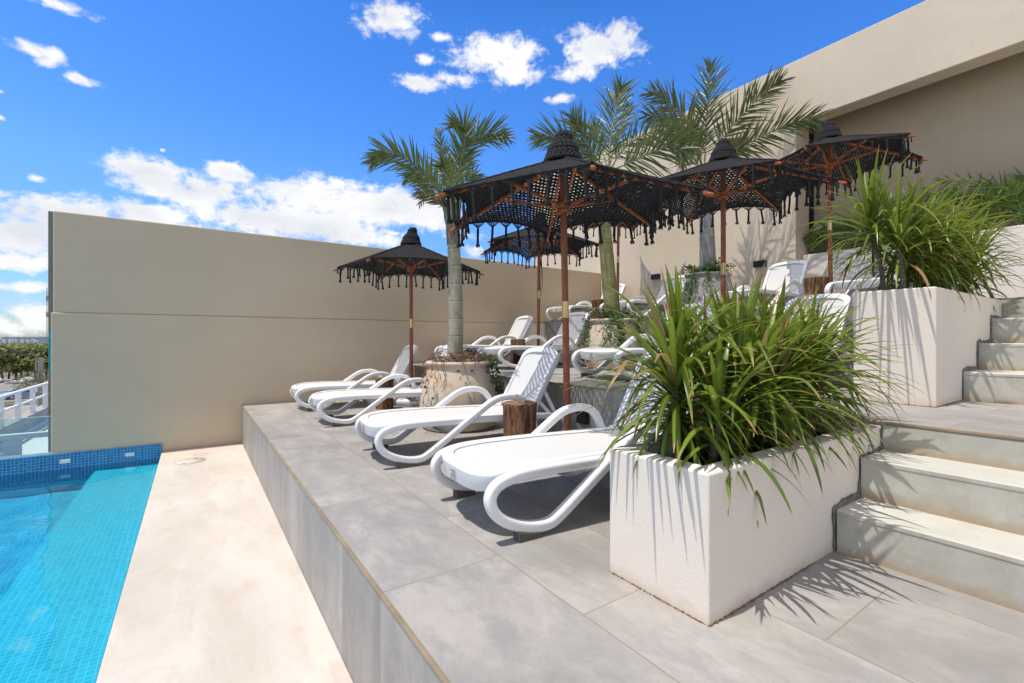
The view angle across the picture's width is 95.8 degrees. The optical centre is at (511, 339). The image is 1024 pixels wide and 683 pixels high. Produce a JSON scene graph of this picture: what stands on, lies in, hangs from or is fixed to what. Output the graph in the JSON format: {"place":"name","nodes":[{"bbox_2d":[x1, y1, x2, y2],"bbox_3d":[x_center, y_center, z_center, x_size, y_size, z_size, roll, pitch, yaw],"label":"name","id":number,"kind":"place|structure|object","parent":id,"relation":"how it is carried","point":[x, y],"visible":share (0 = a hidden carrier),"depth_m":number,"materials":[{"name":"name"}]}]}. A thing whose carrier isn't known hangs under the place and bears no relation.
{"place":"outdoors","nodes":[
{"label":"outdoors","id":0,"kind":"place"},
{"bbox_2d":[1,337,7,344],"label":"distant block","id":1,"kind":"structure","parent":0,"point":[4,339],"depth_m":414.00,"materials":[{"name":"white concrete"}]},
{"bbox_2d":[8,337,19,343],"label":"distant block","id":2,"kind":"structure","parent":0,"point":[15,339],"depth_m":414.00,"materials":[{"name":"white concrete"}]},
{"bbox_2d":[0,388,36,401],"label":"road","id":3,"kind":"structure","parent":0,"point":[7,389],"depth_m":66.92,"materials":[{"name":"grey asphalt"}]},
{"bbox_2d":[0,388,36,399],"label":"parked car","id":4,"kind":"object","parent":3,"relation":"on","point":[25,393],"visible":0.34,"depth_m":65.26,"materials":[{"name":"paint"}]},
{"bbox_2d":[4,400,36,405],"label":"verge kerb","id":5,"kind":"structure","parent":3,"relation":"on","point":[14,404],"depth_m":58.79,"materials":[{"name":"grey concrete"}]},
{"bbox_2d":[0,371,46,420],"bbox_3d":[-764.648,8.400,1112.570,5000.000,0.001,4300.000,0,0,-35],"label":"ground","id":6,"kind":"structure","parent":0,"point":[9,414],"depth_m":81.42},
{"bbox_2d":[4,379,16,383],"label":"rock","id":7,"kind":"object","parent":6,"relation":"on","point":[11,382],"visible":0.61,"depth_m":87.55,"materials":[{"name":"grey stone"}]},
{"bbox_2d":[0,346,22,378],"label":"tree","id":8,"kind":"object","parent":6,"relation":"on","point":[6,366],"visible":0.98,"depth_m":93.02,"materials":[{"name":"green plant"}]},
{"bbox_2d":[7,349,24,379],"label":"tree","id":9,"kind":"object","parent":6,"relation":"on","point":[8,378],"visible":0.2,"depth_m":95.87,"materials":[{"name":"green plant"}]},
{"bbox_2d":[4,347,36,377],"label":"tree","id":10,"kind":"object","parent":6,"relation":"on","point":[18,369],"visible":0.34,"depth_m":96.20,"materials":[{"name":"green plant"}]},
{"bbox_2d":[0,341,47,371],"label":"wood","id":11,"kind":"object","parent":6,"relation":"on","point":[17,345],"visible":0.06,"depth_m":164.25,"materials":[{"name":"green plant"}]},
{"bbox_2d":[15,345,35,376],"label":"tree","id":12,"kind":"object","parent":6,"relation":"on","point":[22,348],"visible":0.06,"depth_m":98.78,"materials":[{"name":"green plant"}]},
{"bbox_2d":[10,368,47,393],"bbox_3d":[-30.142,5.038,29.998,3.314,6.739,3.219,0,0,-35],"label":"bush","id":13,"kind":"object","parent":6,"relation":"on","point":[28,382],"visible":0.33,"depth_m":29.33,"materials":[{"name":"green plant"}]},
{"bbox_2d":[17,349,47,372],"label":"tree","id":14,"kind":"object","parent":6,"relation":"on","point":[27,359],"visible":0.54,"depth_m":95.48,"materials":[{"name":"green plant"}]},
{"bbox_2d":[18,346,47,378],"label":"tree","id":15,"kind":"object","parent":6,"relation":"on","point":[30,366],"visible":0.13,"depth_m":96.71,"materials":[{"name":"green plant"}]},
{"bbox_2d":[32,354,44,406],"bbox_3d":[-35.734,4.751,34.894,0.420,7.299,0.700,0,0,41],"label":"power pole","id":16,"kind":"object","parent":6,"relation":"on","point":[41,368],"visible":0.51,"depth_m":34.87,"materials":[{"name":"grey concrete"}]},
{"bbox_2d":[0,346,37,357],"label":"cable","id":17,"kind":"object","parent":16,"relation":"attached to","point":[18,351],"visible":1,"depth_m":32.97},
{"bbox_2d":[33,344,47,371],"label":"tree","id":18,"kind":"object","parent":6,"relation":"on","point":[42,347],"visible":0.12,"depth_m":96.78,"materials":[{"name":"green plant"}]},
{"bbox_2d":[35,337,47,343],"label":"distant block","id":19,"kind":"structure","parent":6,"relation":"on","point":[41,339],"depth_m":416.59,"materials":[{"name":"white glass"}]},
{"bbox_2d":[0,422,47,456],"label":"roof terrace","id":20,"kind":"structure","parent":0,"point":[34,445],"depth_m":11.93,"materials":[{"name":"white tile"}]},
{"bbox_2d":[0,405,47,448],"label":"parapet","id":21,"kind":"structure","parent":20,"relation":"on","point":[24,424],"depth_m":13.45,"materials":[{"name":"concrete"}]},
{"bbox_2d":[0,382,47,427],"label":"white railing","id":22,"kind":"object","parent":21,"relation":"on","point":[31,401],"visible":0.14,"depth_m":13.26,"materials":[{"name":"white metal"}]},
{"bbox_2d":[0,431,47,456],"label":"railing","id":23,"kind":"object","parent":20,"relation":"on","point":[12,444],"visible":0.32,"depth_m":5.56,"materials":[{"name":"white metal"}]},
{"bbox_2d":[25,337,30,344],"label":"distant block","id":24,"kind":"structure","parent":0,"point":[28,339],"depth_m":414.00,"materials":[{"name":"white concrete"}]},
{"bbox_2d":[46,287,47,342],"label":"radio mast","id":25,"kind":"object","parent":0,"point":[46,313],"visible":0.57,"depth_m":299.18,"materials":[{"name":"grey metal"}]},
{"bbox_2d":[0,458,159,682],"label":"pool water","id":26,"kind":"structure","parent":0,"point":[68,537],"depth_m":3.10,"materials":[{"name":"blue liquid"}]},
{"bbox_2d":[96,456,160,680],"bbox_3d":[-5.022,1.954,-0.934,8.665,1.052,10.550,0,0,-35],"label":"pool basin","id":27,"kind":"object","parent":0,"point":[122,589],"visible":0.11,"depth_m":2.55,"materials":[{"name":"tile"}]},
{"bbox_2d":[0,443,161,476],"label":"pool kerb","id":28,"kind":"structure","parent":27,"relation":"on","point":[27,464],"depth_m":5.40,"materials":[{"name":"blue tile"}]},
{"bbox_2d":[0,416,50,458],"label":"glass balustrade","id":29,"kind":"object","parent":28,"relation":"on","point":[26,454],"visible":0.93,"depth_m":5.21,"materials":[{"name":"clear glass"}]},
{"bbox_2d":[60,459,70,463],"bbox_3d":[-5.156,1.404,5.341,0.090,0.044,0.012,0,0,-35],"label":"pool inlet","id":30,"kind":"object","parent":28,"relation":"attached to","point":[65,461],"visible":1,"depth_m":5.34,"materials":[{"name":"white plastic"}]},
{"bbox_2d":[125,452,134,456],"bbox_3d":[-4.681,1.405,5.668,0.090,0.044,0.012,0,0,-35],"label":"pool inlet","id":31,"kind":"object","parent":28,"relation":"attached to","point":[130,454],"visible":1,"depth_m":5.66,"materials":[{"name":"white plastic"}]},
{"bbox_2d":[51,211,600,453],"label":"boundary wall","id":32,"kind":"structure","parent":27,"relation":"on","point":[169,337],"depth_m":6.20,"materials":[{"name":"beige paint"}]},
{"bbox_2d":[48,211,52,451],"bbox_3d":[-5.433,-0.085,5.506,0.117,2.870,0.050,0,0,-35],"label":"wall strip","id":33,"kind":"object","parent":32,"relation":"attached to","point":[50,262],"depth_m":5.46,"materials":[{"name":"teal paint"}]},
{"bbox_2d":[96,443,352,682],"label":"pavement","id":34,"kind":"structure","parent":0,"point":[216,588],"depth_m":2.57,"materials":[{"name":"beige stone"}]},
{"bbox_2d":[174,458,205,464],"bbox_3d":[-3.759,1.414,5.402,0.309,0.004,0.309,0,0,-35],"label":"drain cover","id":35,"kind":"object","parent":34,"relation":"on","point":[188,461],"visible":1,"depth_m":5.37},
{"bbox_2d":[0,0,925,338],"label":"sky","id":36,"kind":"structure","parent":0,"point":[263,114],"materials":[{"name":"blue"}]},
{"bbox_2d":[242,398,1023,682],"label":"terrace","id":37,"kind":"structure","parent":0,"point":[418,573],"depth_m":1.64,"materials":[{"name":"ceramic"}]},
{"bbox_2d":[290,344,418,411],"bbox_3d":[-2.135,0.484,6.427,1.674,0.832,0.738,0,0,-30],"label":"sun lounger","id":38,"kind":"object","parent":37,"relation":"on","point":[401,365],"visible":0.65,"depth_m":6.31,"materials":[{"name":"white plastic"}]},
{"bbox_2d":[308,345,446,426],"bbox_3d":[-1.439,0.484,5.415,1.674,0.832,0.738,0,0,-31],"label":"sun lounger","id":39,"kind":"object","parent":37,"relation":"on","point":[373,396],"visible":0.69,"depth_m":5.14,"materials":[{"name":"white plastic"}]},
{"bbox_2d":[375,376,393,409],"bbox_3d":[-1.673,0.694,6.068,0.237,0.412,0.233,0,0,5],"label":"tree stump","id":40,"kind":"object","parent":37,"relation":"on","point":[386,404],"visible":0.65,"depth_m":5.98,"materials":[{"name":"brown wood"}]},
{"bbox_2d":[333,227,483,405],"bbox_3d":[-1.409,-0.335,6.464,1.796,2.470,2.067,0,0,18],"label":"crochet umbrella","id":41,"kind":"object","parent":37,"relation":"on","point":[408,251],"visible":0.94,"depth_m":6.42,"materials":[{"name":"black fabric"}]},
{"bbox_2d":[419,359,495,432],"bbox_3d":[-0.554,0.559,4.802,0.804,0.682,0.804,0,0,19],"label":"clay pot","id":42,"kind":"object","parent":37,"relation":"on","point":[455,380],"visible":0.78,"depth_m":4.50,"materials":[{"name":"ceramic"}]},
{"bbox_2d":[359,101,515,361],"bbox_3d":[-0.715,-1.067,4.840,1.260,2.745,1.401,0,0,33],"label":"palm tree","id":43,"kind":"object","parent":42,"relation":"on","point":[462,158],"visible":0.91,"depth_m":4.74,"materials":[{"name":"green plant"}]},
{"bbox_2d":[418,350,504,406],"bbox_3d":[-0.511,0.480,4.707,0.809,0.750,0.841,0,0,24],"label":"creeper","id":44,"kind":"object","parent":42,"relation":"in","point":[495,380],"visible":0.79,"depth_m":4.66,"materials":[{"name":"green plant"}]},
{"bbox_2d":[355,347,563,468],"bbox_3d":[-0.387,0.484,3.876,1.674,0.832,0.738,0,0,-30],"label":"sun lounger","id":45,"kind":"object","parent":37,"relation":"on","point":[532,373],"visible":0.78,"depth_m":3.77,"materials":[{"name":"white plastic"}]},
{"bbox_2d":[503,400,536,436],"bbox_3d":[0.060,0.692,3.598,0.271,0.417,0.280,0,0,11],"label":"tree stump","id":46,"kind":"object","parent":37,"relation":"on","point":[519,417],"visible":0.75,"depth_m":3.49,"materials":[{"name":"brown wood"}]},
{"bbox_2d":[430,350,700,542],"bbox_3d":[0.432,0.484,2.707,1.674,0.832,0.738,0,0,-31],"label":"sun lounger","id":47,"kind":"object","parent":37,"relation":"on","point":[492,468],"visible":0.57,"depth_m":2.38,"materials":[{"name":"white plastic"}]},
{"bbox_2d":[435,129,713,430],"bbox_3d":[0.399,-0.334,3.483,2.067,2.470,1.796,0,2,28],"label":"crochet umbrella","id":48,"kind":"object","parent":37,"relation":"on","point":[487,195],"visible":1,"depth_m":3.46,"materials":[{"name":"black fabric"}]},
{"bbox_2d":[610,417,881,626],"bbox_3d":[1.095,0.671,2.034,1.464,0.498,0.438,0,0,-35],"label":"planter box","id":49,"kind":"object","parent":37,"relation":"on","point":[689,547],"visible":0.89,"depth_m":1.64,"materials":[{"name":"white paint"}]},
{"bbox_2d":[563,288,804,499],"bbox_3d":[0.647,0.212,1.771,0.859,0.819,0.805,0,0,-35],"label":"dracaena","id":50,"kind":"object","parent":49,"relation":"in","point":[669,356],"visible":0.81,"depth_m":1.70,"materials":[{"name":"green plant"}]},
{"bbox_2d":[581,264,811,458],"bbox_3d":[0.703,0.090,1.888,0.857,0.829,0.801,0,0,24],"label":"dracaena","id":51,"kind":"object","parent":49,"relation":"in","point":[674,302],"visible":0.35,"depth_m":1.82,"materials":[{"name":"green plant"}]},
{"bbox_2d":[614,275,860,454],"bbox_3d":[0.954,0.175,2.147,0.874,0.951,0.947,0,0,-10],"label":"dracaena","id":52,"kind":"object","parent":49,"relation":"in","point":[718,321],"visible":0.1,"depth_m":2.00,"materials":[{"name":"green plant"}]},
{"bbox_2d":[629,334,866,527],"bbox_3d":[0.783,0.351,1.737,0.725,0.787,0.757,0,0,-15],"label":"dracaena","id":53,"kind":"object","parent":49,"relation":"in","point":[717,387],"visible":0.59,"depth_m":1.64,"materials":[{"name":"green plant"}]},
{"bbox_2d":[629,263,906,494],"bbox_3d":[0.986,0.176,1.910,0.936,0.950,0.870,0,0,29],"label":"dracaena","id":54,"kind":"object","parent":49,"relation":"in","point":[741,338],"visible":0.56,"depth_m":1.80,"materials":[{"name":"green plant"}]},
{"bbox_2d":[687,285,906,474],"bbox_3d":[1.210,0.215,2.157,0.935,0.920,0.945,0,0,36],"label":"dracaena","id":55,"kind":"object","parent":49,"relation":"in","point":[783,363],"visible":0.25,"depth_m":1.99,"materials":[{"name":"green plant"}]},
{"bbox_2d":[693,275,902,466],"bbox_3d":[1.322,0.143,2.282,0.943,0.918,0.950,0,0,-35],"label":"dracaena","id":56,"kind":"object","parent":49,"relation":"in","point":[782,303],"visible":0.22,"depth_m":2.13,"materials":[{"name":"green plant"}]},
{"bbox_2d":[769,296,911,446],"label":"dracaena","id":57,"kind":"object","parent":49,"relation":"in","point":[828,351],"visible":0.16,"depth_m":2.30,"materials":[{"name":"green plant"}]},
{"bbox_2d":[756,285,925,453],"bbox_3d":[1.492,0.178,2.348,0.957,0.867,0.939,0,0,-35],"label":"dracaena","id":58,"kind":"object","parent":49,"relation":"in","point":[849,401],"visible":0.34,"depth_m":2.18,"materials":[{"name":"green plant"}]},
{"bbox_2d":[837,450,1023,612],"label":"stairs","id":59,"kind":"structure","parent":37,"relation":"on","point":[954,525],"depth_m":1.80,"materials":[{"name":"concrete"}]},
{"bbox_2d":[883,425,1023,471],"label":"stair riser","id":60,"kind":"object","parent":59,"relation":"on","point":[1003,454],"visible":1,"depth_m":2.05,"materials":[{"name":"concrete"}]},
{"bbox_2d":[403,361,1023,449],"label":"terrace","id":61,"kind":"structure","parent":0,"point":[998,421],"depth_m":2.73,"materials":[{"name":"tile"}]},
{"bbox_2d":[434,316,533,361],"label":"sun lounger","id":62,"kind":"object","parent":61,"relation":"on","point":[521,327],"visible":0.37,"depth_m":8.11,"materials":[{"name":"white plastic"}]},
{"bbox_2d":[511,339,525,363],"bbox_3d":[0.089,0.194,7.051,0.239,0.412,0.228,0,0,-39],"label":"tree stump","id":63,"kind":"object","parent":61,"relation":"on","point":[515,358],"visible":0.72,"depth_m":6.95,"materials":[{"name":"brown wood"}]},
{"bbox_2d":[476,312,589,369],"bbox_3d":[0.364,-0.016,6.755,1.674,0.832,0.738,0,0,-31],"label":"sun lounger","id":64,"kind":"object","parent":61,"relation":"on","point":[576,322],"visible":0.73,"depth_m":6.78,"materials":[{"name":"white plastic"}]},
{"bbox_2d":[481,211,598,345],"bbox_3d":[0.432,-0.835,7.471,1.796,2.470,2.067,0,0,-10],"label":"crochet umbrella","id":65,"kind":"object","parent":61,"relation":"on","point":[512,241],"visible":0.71,"depth_m":7.47,"materials":[{"name":"black fabric"}]},
{"bbox_2d":[576,411,588,423],"bbox_3d":[0.611,0.645,3.988,0.055,0.150,0.110,0,0,-35],"label":"wall lamp","id":66,"kind":"object","parent":61,"relation":"attached to","point":[582,417],"visible":0.56,"depth_m":3.95,"materials":[{"name":"black metal"}]},
{"bbox_2d":[585,318,641,370],"bbox_3d":[1.396,0.059,6.351,0.804,0.682,0.804,0,0,-41],"label":"clay pot","id":67,"kind":"object","parent":61,"relation":"on","point":[595,339],"visible":0.52,"depth_m":6.06,"materials":[{"name":"ceramic"}]},
{"bbox_2d":[575,304,647,367],"bbox_3d":[1.359,-0.036,6.288,0.877,0.891,0.913,0,0,-35],"label":"creeper","id":68,"kind":"object","parent":67,"relation":"in","point":[613,315],"visible":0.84,"depth_m":6.12,"materials":[{"name":"green plant"}]},
{"bbox_2d":[526,70,705,317],"bbox_3d":[1.366,-1.964,6.364,2.397,3.557,1.251,0,0,8],"label":"palm tree","id":69,"kind":"object","parent":67,"relation":"in","point":[575,123],"visible":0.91,"depth_m":6.23,"materials":[{"name":"green plant"}]},
{"bbox_2d":[571,303,714,381],"bbox_3d":[1.518,-0.016,5.031,1.674,0.832,0.738,0,0,-30],"label":"sun lounger","id":70,"kind":"object","parent":61,"relation":"on","point":[586,354],"visible":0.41,"depth_m":4.88,"materials":[{"name":"white plastic"}]},
{"bbox_2d":[632,138,846,306],"bbox_3d":[2.173,-0.835,4.761,2.067,2.470,1.796,0,1,30],"label":"crochet umbrella","id":71,"kind":"object","parent":61,"relation":"on","point":[724,158],"visible":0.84,"depth_m":4.74,"materials":[{"name":"black fabric"}]},
{"bbox_2d":[708,293,852,382],"bbox_3d":[2.242,-0.016,3.979,1.674,0.832,0.738,0,0,-31],"label":"sun lounger","id":72,"kind":"object","parent":61,"relation":"on","point":[842,300],"visible":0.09,"depth_m":4.20,"materials":[{"name":"white plastic"}]},
{"bbox_2d":[853,287,1002,407],"bbox_3d":[3.097,0.052,3.391,1.754,0.735,0.434,0,0,-35],"label":"planter box","id":73,"kind":"object","parent":61,"relation":"on","point":[942,332],"visible":0.77,"depth_m":2.90,"materials":[{"name":"white paint"}]},
{"bbox_2d":[787,146,952,289],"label":"dracaena","id":74,"kind":"object","parent":73,"relation":"in","point":[868,209],"visible":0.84,"depth_m":3.04,"materials":[{"name":"green plant"}]},
{"bbox_2d":[809,168,997,296],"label":"dracaena","id":75,"kind":"object","parent":73,"relation":"in","point":[902,221],"visible":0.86,"depth_m":2.93,"materials":[{"name":"green plant"}]},
{"bbox_2d":[834,171,1010,309],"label":"dracaena","id":76,"kind":"object","parent":73,"relation":"in","point":[918,275],"visible":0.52,"depth_m":3.04,"materials":[{"name":"green plant"}]},
{"bbox_2d":[853,178,1009,310],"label":"dracaena","id":77,"kind":"object","parent":73,"relation":"in","point":[950,256],"visible":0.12,"depth_m":3.16,"materials":[{"name":"green plant"}]},
{"bbox_2d":[861,172,1023,291],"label":"dracaena","id":78,"kind":"object","parent":73,"relation":"in","point":[956,242],"visible":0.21,"depth_m":3.31,"materials":[{"name":"green plant"}]},
{"bbox_2d":[884,188,1023,294],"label":"dracaena","id":79,"kind":"object","parent":73,"relation":"in","point":[969,274],"visible":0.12,"depth_m":3.48,"materials":[{"name":"green plant"}]},
{"bbox_2d":[912,210,1023,316],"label":"dracaena","id":80,"kind":"object","parent":73,"relation":"in","point":[986,266],"visible":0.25,"depth_m":3.64,"materials":[{"name":"green plant"}]},
{"bbox_2d":[963,318,1023,404],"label":"stairs","id":81,"kind":"structure","parent":61,"relation":"on","point":[997,376],"depth_m":3.11,"materials":[{"name":"stone"}]},
{"bbox_2d":[1001,299,1023,317],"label":"stair nosing","id":82,"kind":"object","parent":81,"relation":"on","point":[1012,309],"visible":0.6,"depth_m":3.67,"materials":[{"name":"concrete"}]},
{"bbox_2d":[525,297,1023,378],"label":"terrace","id":83,"kind":"structure","parent":0,"point":[549,330],"depth_m":8.19,"materials":[{"name":"tile"}]},
{"bbox_2d":[546,284,629,320],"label":"sun lounger","id":84,"kind":"object","parent":83,"relation":"on","point":[578,307],"visible":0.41,"depth_m":9.12,"materials":[{"name":"white plastic"}]},
{"bbox_2d":[591,299,604,318],"bbox_3d":[1.588,-0.536,8.443,0.253,0.402,0.246,-4,-1,10],"label":"tree stump","id":85,"kind":"object","parent":83,"relation":"on","point":[596,303],"visible":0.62,"depth_m":8.34,"materials":[{"name":"brown wood"}]},
{"bbox_2d":[567,201,674,316],"bbox_3d":[1.933,-1.570,8.433,1.796,2.470,2.067,0,0,31],"label":"crochet umbrella","id":86,"kind":"object","parent":83,"relation":"on","point":[619,225],"visible":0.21,"depth_m":8.44,"materials":[{"name":"black fabric"}]},
{"bbox_2d":[599,275,685,316],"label":"sun lounger","id":87,"kind":"object","parent":83,"relation":"on","point":[660,300],"visible":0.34,"depth_m":7.95,"materials":[{"name":"white plastic"}]},
{"bbox_2d":[682,271,732,305],"bbox_3d":[3.032,-0.676,7.183,0.804,0.682,0.804,0,0,33],"label":"clay pot","id":88,"kind":"object","parent":83,"relation":"on","point":[698,295],"visible":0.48,"depth_m":6.90,"materials":[{"name":"ceramic"}]},
{"bbox_2d":[679,257,735,303],"bbox_3d":[3.005,-0.805,7.138,0.823,0.864,0.897,0,0,30],"label":"creeper","id":89,"kind":"object","parent":88,"relation":"in","point":[708,266],"visible":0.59,"depth_m":6.97,"materials":[{"name":"green plant"}]},
{"bbox_2d":[635,56,833,271],"bbox_3d":[3.209,-2.679,7.031,2.629,3.494,1.190,0,0,12],"label":"palm tree","id":90,"kind":"object","parent":88,"relation":"in","point":[707,240],"visible":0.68,"depth_m":7.02,"materials":[{"name":"green plant"}]},
{"bbox_2d":[702,260,808,310],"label":"sun lounger","id":91,"kind":"object","parent":83,"relation":"on","point":[795,272],"visible":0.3,"depth_m":6.67,"materials":[{"name":"white plastic"}]},
{"bbox_2d":[533,0,1023,316],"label":"hotel building","id":92,"kind":"structure","parent":83,"relation":"on","point":[942,81],"depth_m":6.28,"materials":[{"name":"beige paint"}]},
{"bbox_2d":[651,274,659,279],"bbox_3d":[2.806,-1.230,9.039,0.055,0.100,0.190,0,0,-35],"label":"wall lamp","id":93,"kind":"object","parent":92,"relation":"attached to","point":[655,276],"visible":1,"depth_m":9.01,"materials":[{"name":"black metal"}]},
{"bbox_2d":[753,260,766,267],"bbox_3d":[3.950,-1.210,7.375,0.055,0.100,0.190,0,0,-35],"label":"wall lamp","id":94,"kind":"object","parent":92,"relation":"attached to","point":[759,263],"visible":0.98,"depth_m":7.35,"materials":[{"name":"black metal"}]},
{"bbox_2d":[802,225,1023,305],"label":"planter wall","id":95,"kind":"structure","parent":92,"relation":"attached to","point":[818,266],"depth_m":5.39,"materials":[{"name":"white paint"}]},
{"bbox_2d":[802,227,844,253],"bbox_3d":[4.684,-1.478,6.997,0.581,0.519,0.460,0,0,20],"label":"areca palm","id":96,"kind":"object","parent":95,"relation":"on","point":[821,247],"visible":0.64,"depth_m":7.01,"materials":[{"name":"green plant"}]},
{"bbox_2d":[811,214,864,249],"bbox_3d":[4.850,-1.550,6.712,0.900,0.664,0.490,0,0,28],"label":"areca palm","id":97,"kind":"object","parent":95,"relation":"on","point":[837,227],"visible":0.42,"depth_m":6.73,"materials":[{"name":"green plant"}]},
{"bbox_2d":[844,209,891,244],"bbox_3d":[5.083,-1.533,6.365,0.869,0.630,0.527,0,0,17],"label":"areca palm","id":98,"kind":"object","parent":95,"relation":"on","point":[861,231],"visible":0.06,"depth_m":6.54,"materials":[{"name":"green plant"}]},
{"bbox_2d":[924,191,979,213],"bbox_3d":[5.374,-1.570,6.044,0.660,0.703,0.928,0,0,-20],"label":"areca palm","id":99,"kind":"object","parent":95,"relation":"on","point":[957,202],"visible":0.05,"depth_m":5.74,"materials":[{"name":"green plant"}]},
{"bbox_2d":[925,182,1017,230],"bbox_3d":[5.582,-1.609,5.722,0.654,0.781,0.991,0,0,-35],"label":"areca palm","id":100,"kind":"object","parent":95,"relation":"on","point":[994,205],"visible":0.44,"depth_m":5.61,"materials":[{"name":"green plant"}]},
{"bbox_2d":[928,167,1023,226],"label":"areca palm","id":101,"kind":"object","parent":95,"relation":"on","point":[1018,206],"visible":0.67,"depth_m":5.47,"materials":[{"name":"green plant"}]},
{"bbox_2d":[995,173,1023,195],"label":"areca palm","id":102,"kind":"object","parent":95,"relation":"on","point":[1022,187],"visible":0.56,"depth_m":5.39,"materials":[{"name":"green plant"}]},
{"bbox_2d":[804,276,830,294],"bbox_3d":[3.693,-0.546,5.606,0.264,0.422,0.270,0,0,-44],"label":"tree stump","id":103,"kind":"object","parent":83,"relation":"on","point":[811,284],"visible":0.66,"depth_m":5.51,"materials":[{"name":"brown wood"}]},
{"bbox_2d":[748,121,927,292],"bbox_3d":[4.070,-1.570,5.925,2.067,2.470,1.796,-1,0,18],"label":"crochet umbrella","id":104,"kind":"object","parent":83,"relation":"on","point":[830,136],"visible":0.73,"depth_m":5.88,"materials":[{"name":"black fabric"}]},
{"bbox_2d":[824,250,954,295],"bbox_3d":[4.311,-0.751,5.224,1.674,0.832,0.738,0,0,-32],"label":"sun lounger","id":105,"kind":"object","parent":83,"relation":"on","point":[830,285],"visible":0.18,"depth_m":4.95,"materials":[{"name":"white plastic"}]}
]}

